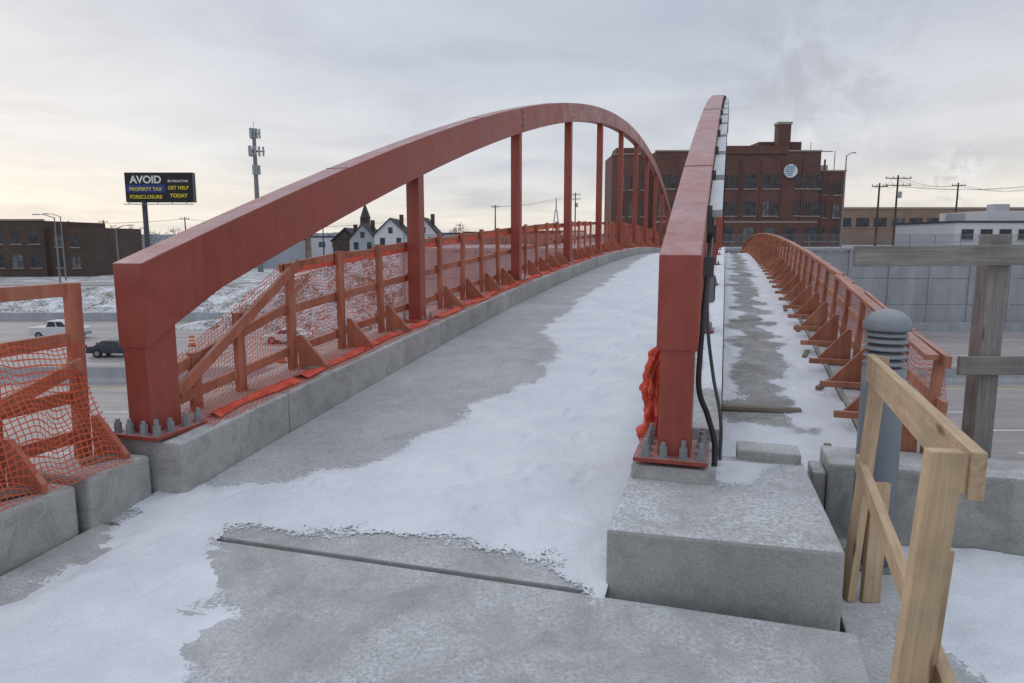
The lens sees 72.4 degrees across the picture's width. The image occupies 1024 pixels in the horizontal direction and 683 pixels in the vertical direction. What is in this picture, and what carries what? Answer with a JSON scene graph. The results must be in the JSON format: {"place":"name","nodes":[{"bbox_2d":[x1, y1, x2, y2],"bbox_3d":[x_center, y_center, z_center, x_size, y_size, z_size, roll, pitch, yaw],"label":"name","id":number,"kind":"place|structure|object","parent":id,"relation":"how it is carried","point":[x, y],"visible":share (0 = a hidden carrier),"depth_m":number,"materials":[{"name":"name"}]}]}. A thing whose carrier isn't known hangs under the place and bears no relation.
{"place":"outdoors","nodes":[
{"label":"outdoors","id":0,"kind":"place"},
{"bbox_2d":[0,321,228,330],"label":"shoulder road","id":1,"kind":"structure","parent":0,"point":[26,325],"depth_m":82.77,"materials":[{"name":"grey asphalt"}]},
{"bbox_2d":[0,282,247,284],"bbox_3d":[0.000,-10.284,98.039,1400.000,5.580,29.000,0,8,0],"label":"service road","id":2,"kind":"structure","parent":0,"point":[82,283],"depth_m":108.63,"materials":[{"name":"grey asphalt"}]},
{"bbox_2d":[32,214,60,282],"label":"street lamp","id":3,"kind":"object","parent":2,"relation":"on","point":[59,274],"visible":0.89,"depth_m":103.06,"materials":[{"name":"grey metal"}]},
{"bbox_2d":[0,242,891,330],"bbox_3d":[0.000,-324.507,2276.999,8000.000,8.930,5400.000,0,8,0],"label":"ground","id":4,"kind":"structure","parent":0,"point":[101,298],"depth_m":91.60,"materials":[{"name":"white snow"}]},
{"bbox_2d":[43,213,66,279],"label":"street lamp","id":5,"kind":"object","parent":4,"relation":"on","point":[62,247],"visible":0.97,"depth_m":116.91,"materials":[{"name":"grey metal"}]},
{"bbox_2d":[0,219,142,276],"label":"brick warehouse","id":6,"kind":"structure","parent":4,"relation":"on","point":[27,247],"depth_m":129.74,"materials":[{"name":"brick"}]},
{"bbox_2d":[0,231,81,267],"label":"window frame","id":7,"kind":"structure","parent":6,"relation":"in","point":[58,241],"depth_m":129.16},
{"bbox_2d":[0,312,227,320],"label":"shoulder barrier","id":8,"kind":"object","parent":4,"relation":"on","point":[87,316],"depth_m":87.57,"materials":[{"name":"concrete"}]},
{"bbox_2d":[115,225,133,260],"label":"street lamp","id":9,"kind":"object","parent":4,"relation":"on","point":[117,241],"visible":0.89,"depth_m":100.87,"materials":[{"name":"grey metal"}]},
{"bbox_2d":[124,172,196,247],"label":"billboard","id":10,"kind":"object","parent":4,"relation":"on","point":[144,188],"visible":0.99,"depth_m":117.54,"materials":[{"name":"grey metal"}]},
{"bbox_2d":[248,123,264,271],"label":"cell tower","id":11,"kind":"structure","parent":4,"relation":"on","point":[254,133],"depth_m":145.71,"materials":[{"name":"grey metal"}]},
{"bbox_2d":[256,239,305,267],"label":"warehouse","id":12,"kind":"structure","parent":4,"relation":"on","point":[294,252],"depth_m":173.03,"materials":[{"name":"grey metal"}]},
{"bbox_2d":[305,236,311,257],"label":"warehouse","id":13,"kind":"structure","parent":4,"relation":"on","point":[309,254],"depth_m":240.79,"materials":[{"name":"beige brick"}]},
{"bbox_2d":[310,236,334,256],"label":"warehouse","id":14,"kind":"structure","parent":4,"relation":"on","point":[316,245],"depth_m":188.23,"materials":[{"name":"white"}]},
{"bbox_2d":[318,242,332,246],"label":"door","id":15,"kind":"structure","parent":14,"relation":"in","point":[320,243],"depth_m":188.15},
{"bbox_2d":[322,229,324,254],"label":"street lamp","id":16,"kind":"object","parent":4,"relation":"on","point":[323,242],"visible":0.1,"depth_m":178.10,"materials":[{"name":"grey metal"}]},
{"bbox_2d":[333,229,350,252],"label":"walls","id":17,"kind":"structure","parent":4,"relation":"on","point":[345,247],"depth_m":138.62,"materials":[{"name":"brick"}]},
{"bbox_2d":[330,227,352,241],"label":"roof","id":18,"kind":"structure","parent":17,"relation":"on","point":[350,230],"depth_m":138.35,"materials":[{"name":"grey"}]},
{"bbox_2d":[337,233,349,249],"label":"window","id":19,"kind":"structure","parent":17,"relation":"attached to","point":[339,244],"depth_m":138.61,"materials":[{"name":"black glass"}]},
{"bbox_2d":[349,225,374,250],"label":"walls","id":20,"kind":"structure","parent":4,"relation":"on","point":[362,242],"depth_m":132.60,"materials":[{"name":"white wood"}]},
{"bbox_2d":[347,223,376,240],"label":"roof","id":21,"kind":"structure","parent":20,"relation":"on","point":[367,227],"depth_m":132.72,"materials":[{"name":"grey"}]},
{"bbox_2d":[370,220,374,231],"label":"chimney","id":22,"kind":"object","parent":21,"relation":"on","point":[373,225],"visible":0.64,"depth_m":135.24,"materials":[{"name":"brick"}]},
{"bbox_2d":[354,232,371,249],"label":"window","id":23,"kind":"structure","parent":20,"relation":"attached to","point":[356,244],"depth_m":132.69,"materials":[{"name":"black glass"}]},
{"bbox_2d":[360,205,369,223],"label":"church steeple","id":24,"kind":"object","parent":4,"relation":"on","point":[365,217],"visible":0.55,"depth_m":205.08,"materials":[{"name":"brick"}]},
{"bbox_2d":[141,232,603,248],"bbox_3d":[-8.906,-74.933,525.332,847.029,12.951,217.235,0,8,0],"label":"distant buildings","id":25,"kind":"structure","parent":4,"relation":"on","point":[163,237],"depth_m":422.74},
{"bbox_2d":[374,220,406,244],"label":"walls","id":26,"kind":"structure","parent":4,"relation":"on","point":[390,238],"depth_m":128.51,"materials":[{"name":"white wood"}]},
{"bbox_2d":[372,218,406,235],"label":"roof","id":27,"kind":"structure","parent":26,"relation":"on","point":[396,222],"depth_m":128.63,"materials":[{"name":"grey"}]},
{"bbox_2d":[399,215,403,227],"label":"chimney","id":28,"kind":"object","parent":27,"relation":"on","point":[401,220],"visible":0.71,"depth_m":131.13,"materials":[{"name":"brick"}]},
{"bbox_2d":[380,227,400,244],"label":"window","id":29,"kind":"structure","parent":26,"relation":"attached to","point":[382,240],"depth_m":128.59,"materials":[{"name":"black glass"}]},
{"bbox_2d":[200,253,654,546],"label":"bridge deck","id":30,"kind":"structure","parent":4,"relation":"on","point":[503,352],"depth_m":6.44,"materials":[{"name":"concrete"}]},
{"bbox_2d":[119,247,660,493],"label":"concrete kerb","id":31,"kind":"structure","parent":30,"relation":"on","point":[187,461],"depth_m":5.69,"materials":[{"name":"grey concrete"}]},
{"bbox_2d":[113,103,670,441],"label":"bridge arch","id":32,"kind":"structure","parent":31,"relation":"on","point":[163,287],"depth_m":5.89,"materials":[{"name":"red metal"}]},
{"bbox_2d":[177,221,664,425],"bbox_3d":[4.980,-3.837,28.418,0.535,1.907,50.208,2,9,17],"label":"safety fence","id":33,"kind":"object","parent":31,"relation":"on","point":[193,388],"visible":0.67,"depth_m":6.97,"materials":[{"name":"orange plastic"}]},
{"bbox_2d":[522,247,635,277],"bbox_3d":[4.084,-3.185,25.549,0.530,0.459,28.341,2,9,17],"label":"snow patch","id":34,"kind":"object","parent":31,"relation":"on","point":[572,264],"visible":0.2,"depth_m":16.03,"materials":[{"name":"white snow"}]},
{"bbox_2d":[692,255,724,447],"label":"concrete kerb","id":35,"kind":"structure","parent":30,"relation":"on","point":[699,421],"depth_m":4.80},
{"bbox_2d":[633,95,728,467],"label":"bridge arch","id":36,"kind":"structure","parent":35,"relation":"on","point":[692,241],"depth_m":3.95,"materials":[{"name":"red metal"}]},
{"bbox_2d":[696,275,717,464],"bbox_3d":[1.206,0.151,4.240,0.147,1.174,0.228,4,9,23],"label":"electrical conduit","id":37,"kind":"object","parent":36,"relation":"attached to","point":[704,407],"visible":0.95,"depth_m":4.18,"materials":[{"name":"black rubber"}]},
{"bbox_2d":[704,274,715,302],"bbox_3d":[1.283,-0.345,4.540,0.070,0.180,0.120,2,9,17],"label":"junction box","id":38,"kind":"object","parent":36,"relation":"attached to","point":[712,289],"visible":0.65,"depth_m":4.48,"materials":[{"name":"metal"}]},
{"bbox_2d":[706,295,722,459],"bbox_3d":[1.272,0.053,4.498,0.091,1.288,0.572,1,8,4],"label":"electrical conduit","id":39,"kind":"object","parent":36,"relation":"attached to","point":[715,389],"visible":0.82,"depth_m":4.38,"materials":[{"name":"black plastic"}]},
{"bbox_2d":[694,247,724,391],"bbox_3d":[6.358,-2.407,21.544,0.328,0.861,34.841,2,9,17],"label":"snow patch","id":40,"kind":"object","parent":35,"relation":"on","point":[716,307],"visible":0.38,"depth_m":7.25,"materials":[{"name":"white snow"}]},
{"bbox_2d":[744,252,920,452],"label":"concrete kerb","id":41,"kind":"structure","parent":30,"relation":"on","point":[847,396],"depth_m":6.65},
{"bbox_2d":[739,233,951,452],"bbox_3d":[9.505,-3.424,27.611,0.522,1.658,49.356,2,9,17],"label":"safety fence","id":42,"kind":"object","parent":41,"relation":"on","point":[804,298],"visible":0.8,"depth_m":7.57,"materials":[{"name":"orange"}]},
{"bbox_2d":[424,220,436,238],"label":"walls","id":43,"kind":"structure","parent":4,"relation":"on","point":[429,229],"depth_m":130.41,"materials":[{"name":"white wood"}]},
{"bbox_2d":[424,217,442,235],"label":"roof","id":44,"kind":"structure","parent":43,"relation":"on","point":[435,228],"depth_m":132.62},
{"bbox_2d":[431,214,434,226],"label":"chimney","id":45,"kind":"object","parent":44,"relation":"on","point":[433,219],"visible":0.79,"depth_m":133.10,"materials":[{"name":"brick"}]},
{"bbox_2d":[442,233,459,244],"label":"warehouse","id":46,"kind":"structure","parent":4,"relation":"on","point":[449,235],"depth_m":207.64,"materials":[{"name":"grey metal"}]},
{"bbox_2d":[105,206,854,258],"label":"distant trees","id":47,"kind":"object","parent":4,"relation":"on","point":[454,230],"visible":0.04,"depth_m":233.61,"materials":[{"name":"brown plant"}]},
{"bbox_2d":[463,232,560,244],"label":"warehouse","id":48,"kind":"structure","parent":4,"relation":"on","point":[506,236],"depth_m":173.14,"materials":[{"name":"beige brick"}]},
{"bbox_2d":[472,238,551,243],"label":"door","id":49,"kind":"structure","parent":48,"relation":"in","point":[475,240],"depth_m":173.21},
{"bbox_2d":[552,198,559,230],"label":"distant bridge tower","id":50,"kind":"structure","parent":4,"relation":"on","point":[556,211],"depth_m":983.95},
{"bbox_2d":[529,231,586,242],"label":"warehouse","id":51,"kind":"structure","parent":4,"relation":"on","point":[562,233],"depth_m":227.27,"materials":[{"name":"white"}]},
{"bbox_2d":[572,193,580,243],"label":"utility pole","id":52,"kind":"object","parent":4,"relation":"on","point":[576,204],"visible":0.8,"depth_m":176.73,"materials":[{"name":"brown wood"}]},
{"bbox_2d":[128,179,1022,226],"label":"power line","id":53,"kind":"object","parent":52,"relation":"attached to","point":[876,187],"visible":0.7,"depth_m":115.38,"materials":[{"name":"black rubber"}]},
{"bbox_2d":[402,250,1013,321],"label":"pilaster","id":54,"kind":"object","parent":4,"relation":"on","point":[929,286],"visible":0.12,"depth_m":77.79,"materials":[{"name":"concrete"}]},
{"bbox_2d":[425,248,853,249],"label":"coping","id":55,"kind":"object","parent":54,"relation":"on","point":[601,248],"depth_m":77.13,"materials":[{"name":"concrete"}]},
{"bbox_2d":[403,234,1023,247],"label":"chain link fence","id":56,"kind":"object","parent":55,"relation":"on","point":[910,235],"visible":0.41,"depth_m":77.37,"materials":[{"name":"grey metal"}]},
{"bbox_2d":[404,252,1023,330],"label":"panel","id":57,"kind":"object","parent":4,"relation":"on","point":[947,299],"visible":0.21,"depth_m":77.89,"materials":[{"name":"concrete"}]},
{"bbox_2d":[604,124,844,246],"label":"brick building","id":58,"kind":"structure","parent":4,"relation":"on","point":[772,155],"depth_m":118.15,"materials":[{"name":"red brick"}]},
{"bbox_2d":[611,122,846,222],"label":"trim","id":59,"kind":"structure","parent":58,"relation":"attached to","point":[778,123],"depth_m":118.25,"materials":[{"name":"stone"}]},
{"bbox_2d":[616,188,841,241],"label":"sill","id":60,"kind":"structure","parent":58,"relation":"attached to","point":[755,216],"depth_m":118.04,"materials":[{"name":"stone"}]},
{"bbox_2d":[616,174,841,240],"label":"window frame","id":61,"kind":"object","parent":60,"relation":"on","point":[750,181],"visible":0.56,"depth_m":117.97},
{"bbox_2d":[622,175,840,240],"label":"glass","id":62,"kind":"object","parent":61,"relation":"attached to","point":[747,212],"visible":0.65,"depth_m":118.01,"materials":[{"name":"grey glass"}]},
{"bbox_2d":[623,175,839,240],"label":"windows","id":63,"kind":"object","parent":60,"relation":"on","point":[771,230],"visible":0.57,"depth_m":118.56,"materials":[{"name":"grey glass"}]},
{"bbox_2d":[676,159,825,220],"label":"pier","id":64,"kind":"structure","parent":58,"relation":"attached to","point":[823,185],"depth_m":117.37,"materials":[{"name":"red brick"}]},
{"bbox_2d":[784,164,797,177],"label":"sign disc","id":65,"kind":"object","parent":64,"relation":"attached to","point":[794,172],"visible":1,"depth_m":116.70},
{"bbox_2d":[785,166,795,175],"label":"sign bands","id":66,"kind":"object","parent":65,"relation":"attached to","point":[790,169],"visible":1,"depth_m":116.60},
{"bbox_2d":[810,147,835,167],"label":"antenna","id":67,"kind":"object","parent":58,"relation":"attached to","point":[829,151],"visible":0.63,"depth_m":119.55,"materials":[{"name":"grey metal"}]},
{"bbox_2d":[839,152,855,247],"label":"street lamp","id":68,"kind":"object","parent":4,"relation":"on","point":[843,200],"visible":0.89,"depth_m":98.13,"materials":[{"name":"grey metal"}]},
{"bbox_2d":[872,183,887,245],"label":"utility pole","id":69,"kind":"object","parent":4,"relation":"on","point":[877,214],"visible":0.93,"depth_m":106.14,"materials":[{"name":"brown wood"}]},
{"bbox_2d":[885,175,911,244],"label":"utility pole","id":70,"kind":"object","parent":4,"relation":"on","point":[898,194],"visible":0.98,"depth_m":112.61,"materials":[{"name":"brown wood"}]},
{"bbox_2d":[842,207,1023,244],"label":"tan warehouse","id":71,"kind":"structure","parent":4,"relation":"on","point":[859,220],"depth_m":157.62,"materials":[{"name":"brick"}]},
{"bbox_2d":[843,218,933,226],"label":"window frame","id":72,"kind":"structure","parent":71,"relation":"in","point":[862,222],"depth_m":157.71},
{"bbox_2d":[894,211,1023,245],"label":"walls","id":73,"kind":"structure","parent":4,"relation":"on","point":[946,228],"depth_m":113.32,"materials":[{"name":"white"}]},
{"bbox_2d":[892,221,1023,224],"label":"roof","id":74,"kind":"structure","parent":73,"relation":"on","point":[960,222],"depth_m":110.25,"materials":[{"name":"grey metal"}]},
{"bbox_2d":[945,204,1009,220],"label":"rooftop unit","id":75,"kind":"object","parent":74,"relation":"on","point":[961,216],"visible":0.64,"depth_m":115.94,"materials":[{"name":"grey metal"}]},
{"bbox_2d":[961,239,1023,240],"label":"sill","id":76,"kind":"structure","parent":73,"relation":"attached to","point":[973,239],"depth_m":110.68,"materials":[{"name":"stone"}]},
{"bbox_2d":[961,229,1019,238],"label":"window frame","id":77,"kind":"object","parent":76,"relation":"on","point":[992,232],"visible":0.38,"depth_m":110.61,"materials":[{"name":"metal"}]},
{"bbox_2d":[962,229,1023,238],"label":"glass","id":78,"kind":"object","parent":77,"relation":"in","point":[989,231],"visible":0.43,"depth_m":110.65,"materials":[{"name":"black glass"}]},
{"bbox_2d":[952,183,965,212],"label":"utility pole","id":79,"kind":"object","parent":4,"relation":"on","point":[957,185],"visible":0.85,"depth_m":122.51,"materials":[{"name":"brown wood"}]},
{"bbox_3d":[10.752,0.411,40.370,26.964,9.000,77.105,0,8,0],"label":"bridge abutment","id":80,"kind":"object","parent":4,"relation":"on","visible":0},
{"bbox_2d":[721,254,852,446],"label":"walkway","id":81,"kind":"structure","parent":80,"relation":"on","point":[761,362],"depth_m":7.30,"materials":[{"name":"concrete"}]},
{"bbox_2d":[722,404,801,412],"bbox_3d":[2.059,0.556,5.786,0.620,0.035,0.070,2,8,11],"label":"timber offcut","id":82,"kind":"object","parent":81,"relation":"on","point":[762,408],"visible":0.99,"depth_m":5.76,"materials":[{"name":"brown wood"}]},
{"bbox_2d":[722,253,856,471],"bbox_3d":[6.046,-1.602,18.259,0.975,0.964,29.470,2,9,17],"label":"snow patch","id":83,"kind":"object","parent":81,"relation":"on","point":[818,407],"visible":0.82,"depth_m":6.37,"materials":[{"name":"white snow"}]},
{"bbox_2d":[802,349,809,357],"bbox_3d":[3.190,0.136,7.598,0.050,0.035,0.450,4,9,26],"label":"timber offcut","id":84,"kind":"object","parent":81,"relation":"on","point":[805,354],"visible":0.91,"depth_m":7.50,"materials":[{"name":"grey wood"}]},
{"bbox_2d":[815,377,830,389],"bbox_3d":[2.893,0.389,6.459,0.050,0.035,0.500,6,10,37],"label":"timber offcut","id":85,"kind":"object","parent":81,"relation":"on","point":[817,387],"visible":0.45,"depth_m":6.27,"materials":[{"name":"grey wood"}]},
{"bbox_2d":[0,508,986,682],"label":"pavement","id":86,"kind":"structure","parent":0,"point":[387,607],"depth_m":3.06,"materials":[{"name":"concrete"}]},
{"bbox_2d":[0,479,78,575],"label":"concrete barrier","id":87,"kind":"object","parent":86,"relation":"on","point":[35,527],"visible":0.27,"depth_m":3.74,"materials":[{"name":"grey concrete"}]},
{"bbox_2d":[0,283,134,511],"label":"safety fence","id":88,"kind":"object","parent":87,"relation":"on","point":[22,473],"visible":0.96,"depth_m":4.07,"materials":[{"name":"orange plastic"}]},
{"bbox_2d":[35,451,151,533],"bbox_3d":[-2.595,1.111,4.326,0.520,0.760,0.455,2,9,17],"label":"concrete barrier","id":89,"kind":"object","parent":86,"relation":"on","point":[105,496],"visible":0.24,"depth_m":4.14,"materials":[{"name":"grey concrete"}]},
{"bbox_2d":[0,253,659,682],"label":"snow patch","id":90,"kind":"object","parent":86,"relation":"on","point":[544,463],"visible":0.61,"depth_m":4.15,"materials":[{"name":"white snow"}]},
{"bbox_2d":[606,441,844,631],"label":"concrete block","id":91,"kind":"structure","parent":86,"relation":"on","point":[695,539],"depth_m":3.27,"materials":[{"name":"grey concrete"}]},
{"bbox_2d":[636,346,660,440],"bbox_3d":[0.920,0.286,4.435,0.261,0.660,0.408,5,10,30],"label":"orange netting bundle","id":92,"kind":"object","parent":91,"relation":"on","point":[649,386],"visible":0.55,"depth_m":4.37,"materials":[{"name":"orange plastic"}]},
{"bbox_2d":[715,460,788,490],"bbox_3d":[1.404,0.780,3.944,0.490,0.011,0.670,2,9,17],"label":"snow patch","id":93,"kind":"object","parent":91,"relation":"on","point":[742,473],"visible":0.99,"depth_m":4.09,"materials":[{"name":"white snow"}]},
{"bbox_2d":[843,309,912,574],"bbox_3d":[2.020,0.534,3.857,0.318,1.436,0.320,0,8,0],"label":"bollard light","id":94,"kind":"object","parent":86,"relation":"on","point":[886,334],"visible":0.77,"depth_m":3.75,"materials":[{"name":"grey paint"}]},
{"bbox_2d":[842,354,987,682],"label":"wooden barricade","id":95,"kind":"object","parent":86,"relation":"on","point":[954,461],"visible":0.99,"depth_m":1.94,"materials":[{"name":"brown wood"}]},
{"bbox_2d":[807,446,1023,555],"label":"concrete barrier","id":96,"kind":"object","parent":86,"relation":"on","point":[993,520],"visible":0.47,"depth_m":4.10,"materials":[{"name":"grey concrete"}]},
{"bbox_2d":[853,234,1023,457],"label":"old wooden barricade","id":97,"kind":"object","parent":96,"relation":"on","point":[983,365],"visible":0.75,"depth_m":4.87,"materials":[{"name":"grey wood"}]},
{"bbox_2d":[887,546,1023,682],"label":"snow patch","id":98,"kind":"object","parent":86,"relation":"on","point":[983,631],"visible":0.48,"depth_m":3.36,"materials":[{"name":"white snow"}]},
{"bbox_2d":[0,331,1023,477],"bbox_3d":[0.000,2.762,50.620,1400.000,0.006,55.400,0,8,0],"label":"freeway","id":99,"kind":"structure","parent":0,"point":[111,399],"depth_m":47.60,"materials":[{"name":"grey asphalt"}]},
{"bbox_2d":[29,319,91,336],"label":"pickup truck","id":100,"kind":"object","parent":99,"relation":"on","point":[52,327],"visible":0.61,"depth_m":71.14,"materials":[{"name":"white paint"}]},
{"bbox_2d":[85,339,123,357],"bbox_3d":[-34.200,0.559,60.709,4.660,1.450,1.860,0,8,0],"label":"sedan car","id":101,"kind":"object","parent":99,"relation":"on","point":[106,347],"visible":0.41,"depth_m":59.84,"materials":[{"name":"paint"}]},
{"bbox_2d":[188,335,195,346],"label":"traffic barrel","id":102,"kind":"object","parent":99,"relation":"on","point":[191,339],"visible":0.9,"depth_m":66.47,"materials":[{"name":"orange plastic"}]},
{"bbox_2d":[261,327,313,343],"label":"sedan car","id":103,"kind":"object","parent":99,"relation":"on","point":[283,333],"visible":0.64,"depth_m":67.77,"materials":[{"name":"white paint"}]},
{"bbox_2d":[0,367,1023,382],"bbox_3d":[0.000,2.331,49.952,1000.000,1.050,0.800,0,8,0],"label":"median barrier","id":104,"kind":"object","parent":99,"relation":"on","point":[106,374],"depth_m":49.78,"materials":[{"name":"concrete"}]},
{"bbox_2d":[0,0,1023,234],"label":"sky","id":105,"kind":"structure","parent":0,"point":[93,92],"materials":[{"name":"grey"}]}
]}

